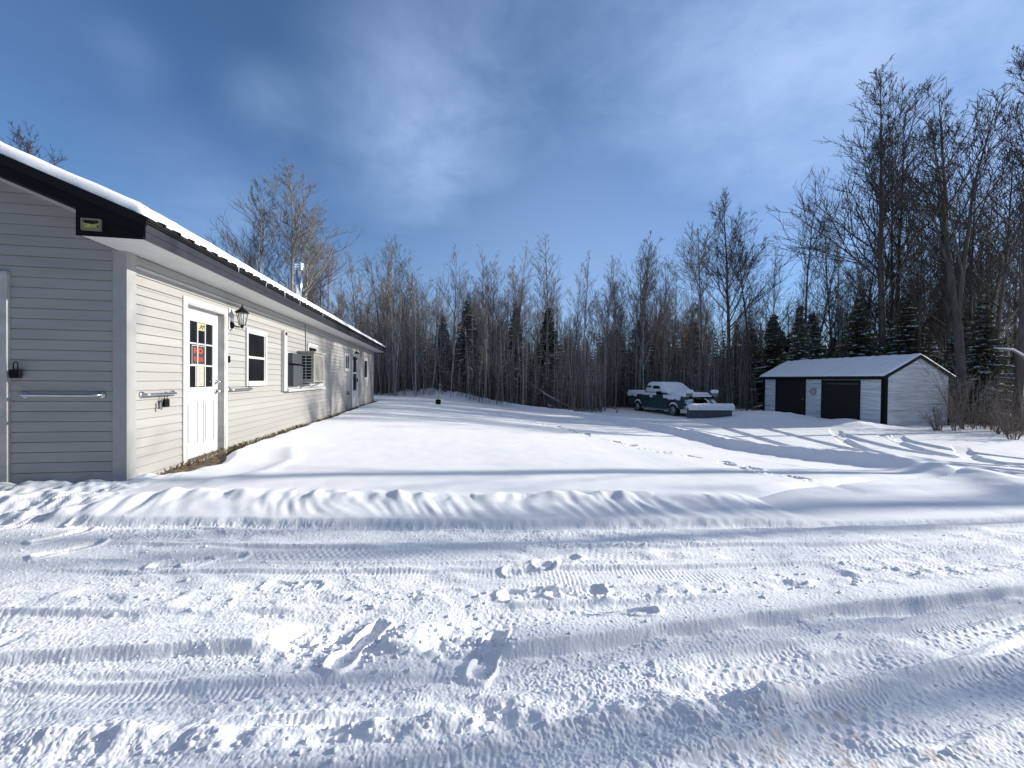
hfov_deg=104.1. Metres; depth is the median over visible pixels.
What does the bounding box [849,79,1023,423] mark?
bare tree
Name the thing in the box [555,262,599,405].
bare tree
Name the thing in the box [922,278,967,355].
evergreen tree
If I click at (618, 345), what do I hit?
young tree
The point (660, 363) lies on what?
spruce tree
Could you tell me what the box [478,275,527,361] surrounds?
bare tree
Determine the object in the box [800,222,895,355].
bare tree
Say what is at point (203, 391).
door
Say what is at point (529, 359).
spruce tree
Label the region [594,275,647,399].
bare tree
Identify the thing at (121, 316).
house
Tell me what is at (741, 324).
bare tree
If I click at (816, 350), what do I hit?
spruce tree
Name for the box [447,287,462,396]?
young tree
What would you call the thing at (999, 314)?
bare tree
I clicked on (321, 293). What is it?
bare tree
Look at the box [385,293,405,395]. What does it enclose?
young tree
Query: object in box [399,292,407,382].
young tree
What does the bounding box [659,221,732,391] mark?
bare tree
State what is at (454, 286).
bare tree
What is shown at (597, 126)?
sky
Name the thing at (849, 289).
bare tree
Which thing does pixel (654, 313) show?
bare tree
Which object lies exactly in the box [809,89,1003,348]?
bare tree
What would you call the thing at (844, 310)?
bare tree
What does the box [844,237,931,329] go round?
bare tree
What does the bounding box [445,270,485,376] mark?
bare tree
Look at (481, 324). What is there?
young tree
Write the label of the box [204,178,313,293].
bare tree
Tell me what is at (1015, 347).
bare tree
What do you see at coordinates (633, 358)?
young tree
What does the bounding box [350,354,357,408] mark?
storm door
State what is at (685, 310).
bare tree
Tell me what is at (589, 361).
young tree
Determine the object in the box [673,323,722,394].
spruce tree
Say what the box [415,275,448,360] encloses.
bare tree
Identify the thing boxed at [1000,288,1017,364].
bare tree
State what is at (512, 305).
bare tree
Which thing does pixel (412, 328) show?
young tree
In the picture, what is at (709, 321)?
bare tree
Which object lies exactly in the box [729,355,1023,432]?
undergrowth
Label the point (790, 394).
door
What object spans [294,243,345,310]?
bare tree
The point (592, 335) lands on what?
bare tree
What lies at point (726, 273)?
bare tree
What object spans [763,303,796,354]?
bare tree
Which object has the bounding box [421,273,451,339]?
bare tree
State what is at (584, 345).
young tree
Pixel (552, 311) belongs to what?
bare tree
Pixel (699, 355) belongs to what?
young tree
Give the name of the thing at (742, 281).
bare tree
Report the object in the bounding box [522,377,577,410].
fallen trunk
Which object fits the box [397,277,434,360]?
bare tree
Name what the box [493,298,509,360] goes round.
bare tree
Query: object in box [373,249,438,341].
bare tree
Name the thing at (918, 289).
bare tree
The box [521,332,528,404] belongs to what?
young tree
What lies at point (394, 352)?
young tree
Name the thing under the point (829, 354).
spruce tree
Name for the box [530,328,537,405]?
young tree
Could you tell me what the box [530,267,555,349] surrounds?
bare tree
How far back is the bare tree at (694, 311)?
37.51 m
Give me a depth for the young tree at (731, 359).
28.82 m
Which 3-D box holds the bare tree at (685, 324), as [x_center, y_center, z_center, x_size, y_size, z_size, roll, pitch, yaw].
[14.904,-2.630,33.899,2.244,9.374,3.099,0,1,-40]
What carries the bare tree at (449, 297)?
on the ground
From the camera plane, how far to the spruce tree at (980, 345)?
19.64 m
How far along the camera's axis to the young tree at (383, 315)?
26.23 m
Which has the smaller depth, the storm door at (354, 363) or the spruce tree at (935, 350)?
the storm door at (354, 363)
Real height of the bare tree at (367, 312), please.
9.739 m
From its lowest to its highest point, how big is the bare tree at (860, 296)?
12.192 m
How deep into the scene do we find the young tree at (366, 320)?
23.96 m
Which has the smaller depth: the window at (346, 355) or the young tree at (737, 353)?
the window at (346, 355)
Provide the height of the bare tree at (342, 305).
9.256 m
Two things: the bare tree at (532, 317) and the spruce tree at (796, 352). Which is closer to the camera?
the spruce tree at (796, 352)
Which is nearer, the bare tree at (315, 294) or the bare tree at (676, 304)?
the bare tree at (315, 294)
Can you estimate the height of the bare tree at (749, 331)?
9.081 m
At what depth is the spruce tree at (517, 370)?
26.24 m
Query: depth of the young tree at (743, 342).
30.18 m
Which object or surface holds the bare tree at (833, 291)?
on the ground
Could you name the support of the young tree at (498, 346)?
on the ground
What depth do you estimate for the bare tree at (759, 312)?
41.94 m
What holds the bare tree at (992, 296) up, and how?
on the ground
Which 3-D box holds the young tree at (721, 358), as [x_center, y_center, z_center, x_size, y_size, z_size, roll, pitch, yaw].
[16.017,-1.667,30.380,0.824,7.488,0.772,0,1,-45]
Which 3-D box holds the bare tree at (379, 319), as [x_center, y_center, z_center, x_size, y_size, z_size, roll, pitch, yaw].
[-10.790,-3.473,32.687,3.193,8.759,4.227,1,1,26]
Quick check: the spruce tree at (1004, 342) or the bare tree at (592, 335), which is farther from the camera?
the bare tree at (592, 335)
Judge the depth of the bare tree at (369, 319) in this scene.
28.48 m
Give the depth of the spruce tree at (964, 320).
21.35 m
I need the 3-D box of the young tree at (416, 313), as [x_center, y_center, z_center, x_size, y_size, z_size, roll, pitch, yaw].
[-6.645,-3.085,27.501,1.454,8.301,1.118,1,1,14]
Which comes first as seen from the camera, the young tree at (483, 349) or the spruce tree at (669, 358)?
the young tree at (483, 349)
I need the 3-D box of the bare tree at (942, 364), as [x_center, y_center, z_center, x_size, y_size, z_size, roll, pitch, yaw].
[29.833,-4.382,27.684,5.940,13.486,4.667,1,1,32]
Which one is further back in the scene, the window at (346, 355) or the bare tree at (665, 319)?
the bare tree at (665, 319)
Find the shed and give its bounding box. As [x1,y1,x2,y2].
[759,354,955,425]
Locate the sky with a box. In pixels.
[0,0,1023,366]
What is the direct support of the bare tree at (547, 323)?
on the ground
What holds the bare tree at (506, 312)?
on the ground
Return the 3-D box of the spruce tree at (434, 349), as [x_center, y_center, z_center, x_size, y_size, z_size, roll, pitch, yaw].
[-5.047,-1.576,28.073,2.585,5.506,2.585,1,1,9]
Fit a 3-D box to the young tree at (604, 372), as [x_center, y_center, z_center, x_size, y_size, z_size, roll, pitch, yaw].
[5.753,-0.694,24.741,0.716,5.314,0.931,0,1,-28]
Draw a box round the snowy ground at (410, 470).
[0,388,1023,767]
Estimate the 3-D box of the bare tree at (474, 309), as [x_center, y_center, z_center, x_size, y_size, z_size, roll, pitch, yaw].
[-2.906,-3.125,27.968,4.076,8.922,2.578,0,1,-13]
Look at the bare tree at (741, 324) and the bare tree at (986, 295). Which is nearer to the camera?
the bare tree at (986, 295)
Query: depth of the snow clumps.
1.60 m
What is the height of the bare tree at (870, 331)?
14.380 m
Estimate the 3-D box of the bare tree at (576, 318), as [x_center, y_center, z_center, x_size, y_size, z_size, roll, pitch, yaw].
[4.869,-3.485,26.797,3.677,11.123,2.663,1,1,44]
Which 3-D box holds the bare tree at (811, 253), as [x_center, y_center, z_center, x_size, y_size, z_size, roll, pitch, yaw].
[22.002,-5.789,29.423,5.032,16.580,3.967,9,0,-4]
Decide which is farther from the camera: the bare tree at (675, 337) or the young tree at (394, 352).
the bare tree at (675, 337)
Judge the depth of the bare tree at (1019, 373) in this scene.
16.89 m
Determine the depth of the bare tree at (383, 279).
31.34 m
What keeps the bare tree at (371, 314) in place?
on the ground
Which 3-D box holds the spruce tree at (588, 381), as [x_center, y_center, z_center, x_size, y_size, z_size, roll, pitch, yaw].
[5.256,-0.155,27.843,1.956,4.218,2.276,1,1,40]
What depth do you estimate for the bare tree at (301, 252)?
23.08 m
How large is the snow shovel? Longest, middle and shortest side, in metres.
0.998 x 0.252 x 0.072 m
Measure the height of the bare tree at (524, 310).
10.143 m
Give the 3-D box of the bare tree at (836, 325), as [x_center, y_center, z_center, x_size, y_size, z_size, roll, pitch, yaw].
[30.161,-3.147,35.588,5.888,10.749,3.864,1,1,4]
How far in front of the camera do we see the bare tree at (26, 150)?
20.18 m
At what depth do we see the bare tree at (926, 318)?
26.83 m
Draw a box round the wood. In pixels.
[334,288,1013,396]
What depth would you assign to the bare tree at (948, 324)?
22.21 m
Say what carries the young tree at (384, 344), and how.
on the ground
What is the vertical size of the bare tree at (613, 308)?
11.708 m
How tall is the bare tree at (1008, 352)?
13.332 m
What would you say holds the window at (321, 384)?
in the house
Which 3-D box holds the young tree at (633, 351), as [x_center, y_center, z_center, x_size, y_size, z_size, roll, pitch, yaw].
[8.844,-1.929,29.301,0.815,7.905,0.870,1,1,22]
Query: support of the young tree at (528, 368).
on the ground
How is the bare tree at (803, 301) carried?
on the ground
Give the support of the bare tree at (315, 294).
on the ground
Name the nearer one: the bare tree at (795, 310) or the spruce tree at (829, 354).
the spruce tree at (829, 354)
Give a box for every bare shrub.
[918,352,1010,429]
[919,401,947,430]
[935,357,1009,430]
[986,390,1023,434]
[986,401,1023,439]
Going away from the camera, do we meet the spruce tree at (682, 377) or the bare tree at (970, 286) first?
the bare tree at (970, 286)
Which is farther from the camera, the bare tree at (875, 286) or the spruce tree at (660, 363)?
the spruce tree at (660, 363)
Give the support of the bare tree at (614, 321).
on the ground
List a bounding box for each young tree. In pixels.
[353,266,363,330]
[357,289,374,337]
[378,277,387,361]
[381,303,391,389]
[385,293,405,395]
[385,300,403,389]
[389,301,402,395]
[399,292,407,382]
[403,275,420,373]
[406,291,423,396]
[407,280,422,389]
[414,310,421,391]
[434,299,448,376]
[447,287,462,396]
[448,312,458,389]
[465,319,477,393]
[470,283,489,387]
[475,304,489,400]
[491,307,504,395]
[514,277,529,404]
[521,323,531,379]
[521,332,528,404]
[525,332,530,394]
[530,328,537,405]
[554,300,564,357]
[578,337,587,381]
[579,305,588,405]
[581,304,596,350]
[585,309,594,406]
[595,294,608,406]
[600,323,608,409]
[600,330,606,410]
[615,305,628,377]
[627,321,639,406]
[629,307,635,383]
[644,340,650,376]
[650,338,661,378]
[682,329,692,382]
[691,302,708,368]
[692,329,710,376]
[704,299,722,376]
[707,329,719,378]
[713,342,721,402]
[718,314,726,402]
[722,300,742,393]
[732,306,752,407]
[735,316,747,399]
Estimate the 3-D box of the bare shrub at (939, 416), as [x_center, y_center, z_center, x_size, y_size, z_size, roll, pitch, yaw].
[17.716,1.377,16.791,1.349,1.389,1.004,0,1,-43]
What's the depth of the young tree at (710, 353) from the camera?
30.98 m
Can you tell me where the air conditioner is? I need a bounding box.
[297,351,325,387]
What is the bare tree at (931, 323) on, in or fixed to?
on the ground
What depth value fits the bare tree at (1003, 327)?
28.38 m
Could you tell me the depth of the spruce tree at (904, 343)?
23.79 m
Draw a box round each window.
[244,327,266,385]
[287,352,323,388]
[307,343,317,351]
[344,352,349,370]
[363,358,367,379]
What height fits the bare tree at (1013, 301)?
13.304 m
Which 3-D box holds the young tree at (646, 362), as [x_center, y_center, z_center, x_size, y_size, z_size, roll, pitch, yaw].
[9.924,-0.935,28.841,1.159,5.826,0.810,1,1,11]
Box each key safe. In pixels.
[8,361,21,377]
[160,395,169,409]
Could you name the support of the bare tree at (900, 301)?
on the ground
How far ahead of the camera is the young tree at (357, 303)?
24.65 m
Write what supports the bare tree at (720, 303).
on the ground
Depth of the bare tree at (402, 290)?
31.56 m
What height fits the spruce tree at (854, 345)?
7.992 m
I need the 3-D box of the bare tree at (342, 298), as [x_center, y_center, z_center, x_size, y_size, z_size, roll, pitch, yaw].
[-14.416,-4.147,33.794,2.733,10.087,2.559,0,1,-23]
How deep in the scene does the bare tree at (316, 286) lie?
27.76 m
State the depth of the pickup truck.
22.21 m
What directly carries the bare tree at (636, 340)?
on the ground
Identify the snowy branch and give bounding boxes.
[993,347,1023,359]
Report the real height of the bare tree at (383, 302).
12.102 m
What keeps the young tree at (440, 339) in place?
on the ground
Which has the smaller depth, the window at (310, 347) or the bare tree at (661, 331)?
the window at (310, 347)
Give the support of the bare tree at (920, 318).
on the ground
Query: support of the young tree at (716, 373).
on the ground
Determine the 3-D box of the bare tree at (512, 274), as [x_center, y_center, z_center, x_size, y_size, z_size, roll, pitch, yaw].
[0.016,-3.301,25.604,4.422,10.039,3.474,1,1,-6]
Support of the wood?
on the ground
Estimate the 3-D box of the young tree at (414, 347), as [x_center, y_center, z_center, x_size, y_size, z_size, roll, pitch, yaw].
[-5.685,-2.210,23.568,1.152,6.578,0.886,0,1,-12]
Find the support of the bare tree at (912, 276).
on the ground
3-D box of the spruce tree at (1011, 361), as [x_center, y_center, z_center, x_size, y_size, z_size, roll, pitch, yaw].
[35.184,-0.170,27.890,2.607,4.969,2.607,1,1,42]
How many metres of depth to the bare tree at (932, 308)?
29.31 m
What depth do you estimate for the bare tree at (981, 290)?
22.65 m
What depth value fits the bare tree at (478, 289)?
31.04 m
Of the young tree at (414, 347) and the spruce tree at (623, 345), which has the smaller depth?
the young tree at (414, 347)
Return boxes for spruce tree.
[375,338,395,392]
[396,325,430,389]
[424,315,458,391]
[424,324,453,386]
[443,300,491,399]
[493,308,540,405]
[522,308,574,407]
[524,342,534,383]
[577,353,596,408]
[592,347,603,390]
[600,334,627,400]
[613,315,662,405]
[651,335,667,380]
[661,341,673,377]
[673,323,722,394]
[719,326,744,404]
[725,328,765,405]
[737,314,787,409]
[779,305,815,364]
[782,333,793,359]
[801,311,829,358]
[828,338,838,357]
[832,295,884,357]
[883,288,939,359]
[931,348,940,363]
[940,315,1006,409]
[951,295,1023,424]
[999,333,1013,398]
[999,352,1023,399]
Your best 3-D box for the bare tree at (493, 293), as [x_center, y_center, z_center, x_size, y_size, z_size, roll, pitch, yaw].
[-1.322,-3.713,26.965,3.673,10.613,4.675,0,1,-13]
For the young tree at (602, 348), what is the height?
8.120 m
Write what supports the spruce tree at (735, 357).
on the ground
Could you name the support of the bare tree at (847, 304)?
on the ground
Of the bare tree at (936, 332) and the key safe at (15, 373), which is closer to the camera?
the key safe at (15, 373)
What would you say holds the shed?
on the ground
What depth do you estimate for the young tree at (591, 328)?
28.55 m
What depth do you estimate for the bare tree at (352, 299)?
25.31 m
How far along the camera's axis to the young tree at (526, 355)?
24.62 m
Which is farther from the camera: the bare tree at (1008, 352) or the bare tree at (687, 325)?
the bare tree at (687, 325)
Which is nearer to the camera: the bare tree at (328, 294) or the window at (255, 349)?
the window at (255, 349)
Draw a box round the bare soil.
[159,401,376,474]
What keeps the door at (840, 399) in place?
in the shed
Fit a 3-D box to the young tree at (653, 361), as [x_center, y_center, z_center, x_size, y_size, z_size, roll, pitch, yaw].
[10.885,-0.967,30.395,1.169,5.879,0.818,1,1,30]
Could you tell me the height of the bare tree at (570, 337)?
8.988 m
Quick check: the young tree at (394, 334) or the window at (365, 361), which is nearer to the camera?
the window at (365, 361)
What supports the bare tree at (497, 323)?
on the ground
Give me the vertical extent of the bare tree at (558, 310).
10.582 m
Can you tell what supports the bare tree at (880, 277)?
on the ground
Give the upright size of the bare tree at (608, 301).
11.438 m
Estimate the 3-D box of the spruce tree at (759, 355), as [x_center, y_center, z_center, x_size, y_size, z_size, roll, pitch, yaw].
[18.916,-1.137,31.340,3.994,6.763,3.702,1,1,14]
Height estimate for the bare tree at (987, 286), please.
13.178 m
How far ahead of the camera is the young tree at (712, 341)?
28.57 m
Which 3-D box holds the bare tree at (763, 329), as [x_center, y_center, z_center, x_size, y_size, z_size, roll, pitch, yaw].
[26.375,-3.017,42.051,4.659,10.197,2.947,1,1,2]
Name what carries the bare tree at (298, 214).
on the ground
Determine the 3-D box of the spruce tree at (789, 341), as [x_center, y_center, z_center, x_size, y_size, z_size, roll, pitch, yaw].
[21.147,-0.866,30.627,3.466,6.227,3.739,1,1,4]
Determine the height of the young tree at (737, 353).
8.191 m
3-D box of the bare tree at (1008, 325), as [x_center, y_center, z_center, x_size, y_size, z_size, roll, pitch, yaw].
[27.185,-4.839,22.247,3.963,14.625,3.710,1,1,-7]
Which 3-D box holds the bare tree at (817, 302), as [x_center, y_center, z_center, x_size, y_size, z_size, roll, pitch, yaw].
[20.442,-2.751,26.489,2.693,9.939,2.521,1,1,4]
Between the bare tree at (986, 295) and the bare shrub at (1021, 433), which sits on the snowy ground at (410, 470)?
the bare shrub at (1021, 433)
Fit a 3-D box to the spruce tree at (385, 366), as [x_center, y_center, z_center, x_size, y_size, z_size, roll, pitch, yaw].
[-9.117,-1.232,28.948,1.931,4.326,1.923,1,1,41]
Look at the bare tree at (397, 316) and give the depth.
32.76 m
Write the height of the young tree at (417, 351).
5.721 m
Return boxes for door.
[188,306,221,458]
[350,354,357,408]
[775,379,805,414]
[821,380,860,419]
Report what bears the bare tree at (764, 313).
on the ground
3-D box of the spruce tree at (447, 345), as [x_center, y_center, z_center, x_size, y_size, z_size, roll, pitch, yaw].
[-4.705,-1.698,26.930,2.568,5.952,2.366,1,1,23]
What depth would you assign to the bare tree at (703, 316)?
31.92 m
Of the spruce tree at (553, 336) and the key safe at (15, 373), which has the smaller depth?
the key safe at (15, 373)
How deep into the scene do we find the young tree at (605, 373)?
25.62 m
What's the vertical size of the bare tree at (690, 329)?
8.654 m
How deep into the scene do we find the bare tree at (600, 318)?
40.11 m
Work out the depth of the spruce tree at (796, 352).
25.34 m
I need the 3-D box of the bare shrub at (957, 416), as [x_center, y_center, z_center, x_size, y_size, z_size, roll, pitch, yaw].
[18.517,0.455,16.212,2.228,3.264,2.663,1,1,42]
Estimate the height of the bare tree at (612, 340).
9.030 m
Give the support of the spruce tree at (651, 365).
on the ground
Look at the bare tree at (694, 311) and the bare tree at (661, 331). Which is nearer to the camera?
the bare tree at (661, 331)
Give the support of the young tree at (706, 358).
on the ground
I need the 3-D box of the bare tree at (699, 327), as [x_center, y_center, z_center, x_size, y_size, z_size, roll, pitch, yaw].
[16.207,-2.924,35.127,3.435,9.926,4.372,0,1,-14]
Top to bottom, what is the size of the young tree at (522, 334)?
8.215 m
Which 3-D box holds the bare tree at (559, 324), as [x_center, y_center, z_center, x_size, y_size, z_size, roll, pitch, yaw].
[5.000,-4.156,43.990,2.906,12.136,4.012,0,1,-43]
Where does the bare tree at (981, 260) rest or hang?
on the ground
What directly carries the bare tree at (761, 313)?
on the ground
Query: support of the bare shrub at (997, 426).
on the snowy ground at (410, 470)
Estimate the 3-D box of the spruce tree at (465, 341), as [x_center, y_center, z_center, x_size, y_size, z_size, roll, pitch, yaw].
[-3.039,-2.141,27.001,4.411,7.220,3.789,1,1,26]
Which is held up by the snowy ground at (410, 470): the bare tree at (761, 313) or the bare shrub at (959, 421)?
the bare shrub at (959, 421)
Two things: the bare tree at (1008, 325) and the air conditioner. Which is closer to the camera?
the air conditioner
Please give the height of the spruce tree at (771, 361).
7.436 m
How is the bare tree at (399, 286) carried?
on the ground
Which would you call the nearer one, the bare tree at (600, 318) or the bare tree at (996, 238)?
the bare tree at (996, 238)
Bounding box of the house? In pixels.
[0,141,386,483]
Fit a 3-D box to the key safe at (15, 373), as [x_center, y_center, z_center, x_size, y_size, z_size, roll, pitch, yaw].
[-4.878,-0.140,3.914,0.097,0.164,0.035,1,1,-10]
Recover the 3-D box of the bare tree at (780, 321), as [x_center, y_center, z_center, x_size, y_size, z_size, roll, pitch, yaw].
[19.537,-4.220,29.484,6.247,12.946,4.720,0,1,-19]
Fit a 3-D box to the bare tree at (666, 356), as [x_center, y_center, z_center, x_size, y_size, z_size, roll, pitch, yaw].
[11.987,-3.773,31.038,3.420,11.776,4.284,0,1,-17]
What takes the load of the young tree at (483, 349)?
on the ground
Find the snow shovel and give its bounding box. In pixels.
[435,384,440,404]
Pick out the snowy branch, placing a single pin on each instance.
(1017, 352)
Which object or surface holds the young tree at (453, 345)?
on the ground
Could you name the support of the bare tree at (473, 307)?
on the ground
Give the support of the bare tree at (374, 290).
on the ground
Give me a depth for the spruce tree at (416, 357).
29.44 m
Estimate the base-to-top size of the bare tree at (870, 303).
15.086 m
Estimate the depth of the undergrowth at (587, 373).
25.74 m
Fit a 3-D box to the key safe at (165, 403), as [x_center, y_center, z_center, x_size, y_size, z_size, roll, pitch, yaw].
[-4.004,0.192,4.598,0.036,0.205,0.127,1,1,-10]
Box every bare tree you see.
[1,120,66,166]
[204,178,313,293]
[228,156,366,297]
[270,204,331,299]
[283,238,347,319]
[294,233,343,313]
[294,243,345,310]
[303,263,327,306]
[323,243,394,341]
[329,276,352,323]
[331,280,360,325]
[341,235,410,393]
[344,274,383,336]
[358,290,380,334]
[363,295,377,338]
[364,235,421,337]
[369,284,398,333]
[369,288,390,352]
[372,270,406,346]
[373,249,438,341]
[384,278,407,367]
[386,254,424,390]
[395,276,431,385]
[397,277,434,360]
[403,245,487,391]
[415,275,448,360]
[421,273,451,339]
[433,280,458,334]
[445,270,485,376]
[445,276,489,349]
[458,287,487,342]
[466,247,503,347]
[472,253,514,399]
[477,239,546,402]
[478,257,542,401]
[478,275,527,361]
[485,284,508,365]
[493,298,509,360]
[501,286,530,368]
[504,286,535,377]
[520,234,566,407]
[526,292,542,350]
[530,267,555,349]
[532,282,561,344]
[539,274,582,347]
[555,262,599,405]
[555,294,568,351]
[560,308,589,388]
[565,249,606,395]
[580,313,598,352]
[587,280,631,408]
[587,286,622,355]
[588,256,628,403]
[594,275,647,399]
[595,260,631,364]
[606,289,628,362]
[610,230,662,389]
[623,299,653,389]
[626,278,659,408]
[638,262,690,379]
[642,256,718,381]
[646,270,680,381]
[646,286,667,346]
[648,266,698,362]
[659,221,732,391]
[661,303,687,370]
[668,296,719,386]
[668,309,698,357]
[671,281,733,345]
[672,302,717,350]
[673,301,696,356]
[675,279,720,371]
[675,290,695,349]
[681,187,807,403]
[695,269,765,362]
[702,299,723,350]
[714,232,767,404]
[723,311,752,341]
[726,279,798,410]
[740,249,816,349]
[740,305,764,346]
[749,288,770,349]
[755,308,767,359]
[756,53,1023,353]
[758,280,787,358]
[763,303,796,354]
[778,261,826,356]
[784,290,814,341]
[785,196,855,333]
[789,235,861,358]
[794,271,842,358]
[799,211,862,357]
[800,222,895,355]
[802,240,874,332]
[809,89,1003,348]
[812,220,923,344]
[819,283,853,344]
[823,295,849,344]
[826,252,889,341]
[833,246,877,341]
[841,195,939,351]
[843,206,919,346]
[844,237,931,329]
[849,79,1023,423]
[857,113,1018,365]
[871,214,940,316]
[872,258,935,334]
[873,190,962,353]
[885,238,942,347]
[888,121,1023,416]
[903,225,951,354]
[903,227,956,354]
[905,197,1021,336]
[905,268,937,347]
[909,153,1019,342]
[915,45,1023,430]
[915,250,1004,365]
[918,254,968,365]
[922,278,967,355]
[923,170,1022,304]
[923,209,1018,367]
[923,289,952,354]
[924,178,1022,385]
[932,234,1019,345]
[936,204,1015,327]
[956,172,1018,386]
[976,232,1020,372]
[985,225,1020,398]
[990,249,1018,380]
[995,224,1021,331]
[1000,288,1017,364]
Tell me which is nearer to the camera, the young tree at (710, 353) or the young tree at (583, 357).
the young tree at (583, 357)
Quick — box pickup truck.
[627,382,734,417]
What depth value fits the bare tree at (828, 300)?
27.13 m
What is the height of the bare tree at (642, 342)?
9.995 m
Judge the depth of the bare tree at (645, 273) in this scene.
27.77 m
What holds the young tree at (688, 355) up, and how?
on the ground
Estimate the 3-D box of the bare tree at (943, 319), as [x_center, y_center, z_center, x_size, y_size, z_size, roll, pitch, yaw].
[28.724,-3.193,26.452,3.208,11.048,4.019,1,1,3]
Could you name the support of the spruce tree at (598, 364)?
on the ground
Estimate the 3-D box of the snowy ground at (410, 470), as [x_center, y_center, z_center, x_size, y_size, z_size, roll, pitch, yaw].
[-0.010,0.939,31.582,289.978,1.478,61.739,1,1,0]
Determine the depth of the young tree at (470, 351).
25.08 m
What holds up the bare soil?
on the snowy ground at (410, 470)
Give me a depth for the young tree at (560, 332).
28.14 m
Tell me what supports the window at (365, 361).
in the house
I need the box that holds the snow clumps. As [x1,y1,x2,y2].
[0,515,1023,767]
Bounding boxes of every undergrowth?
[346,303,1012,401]
[352,299,752,411]
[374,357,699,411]
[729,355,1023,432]
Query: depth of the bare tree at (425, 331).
28.92 m

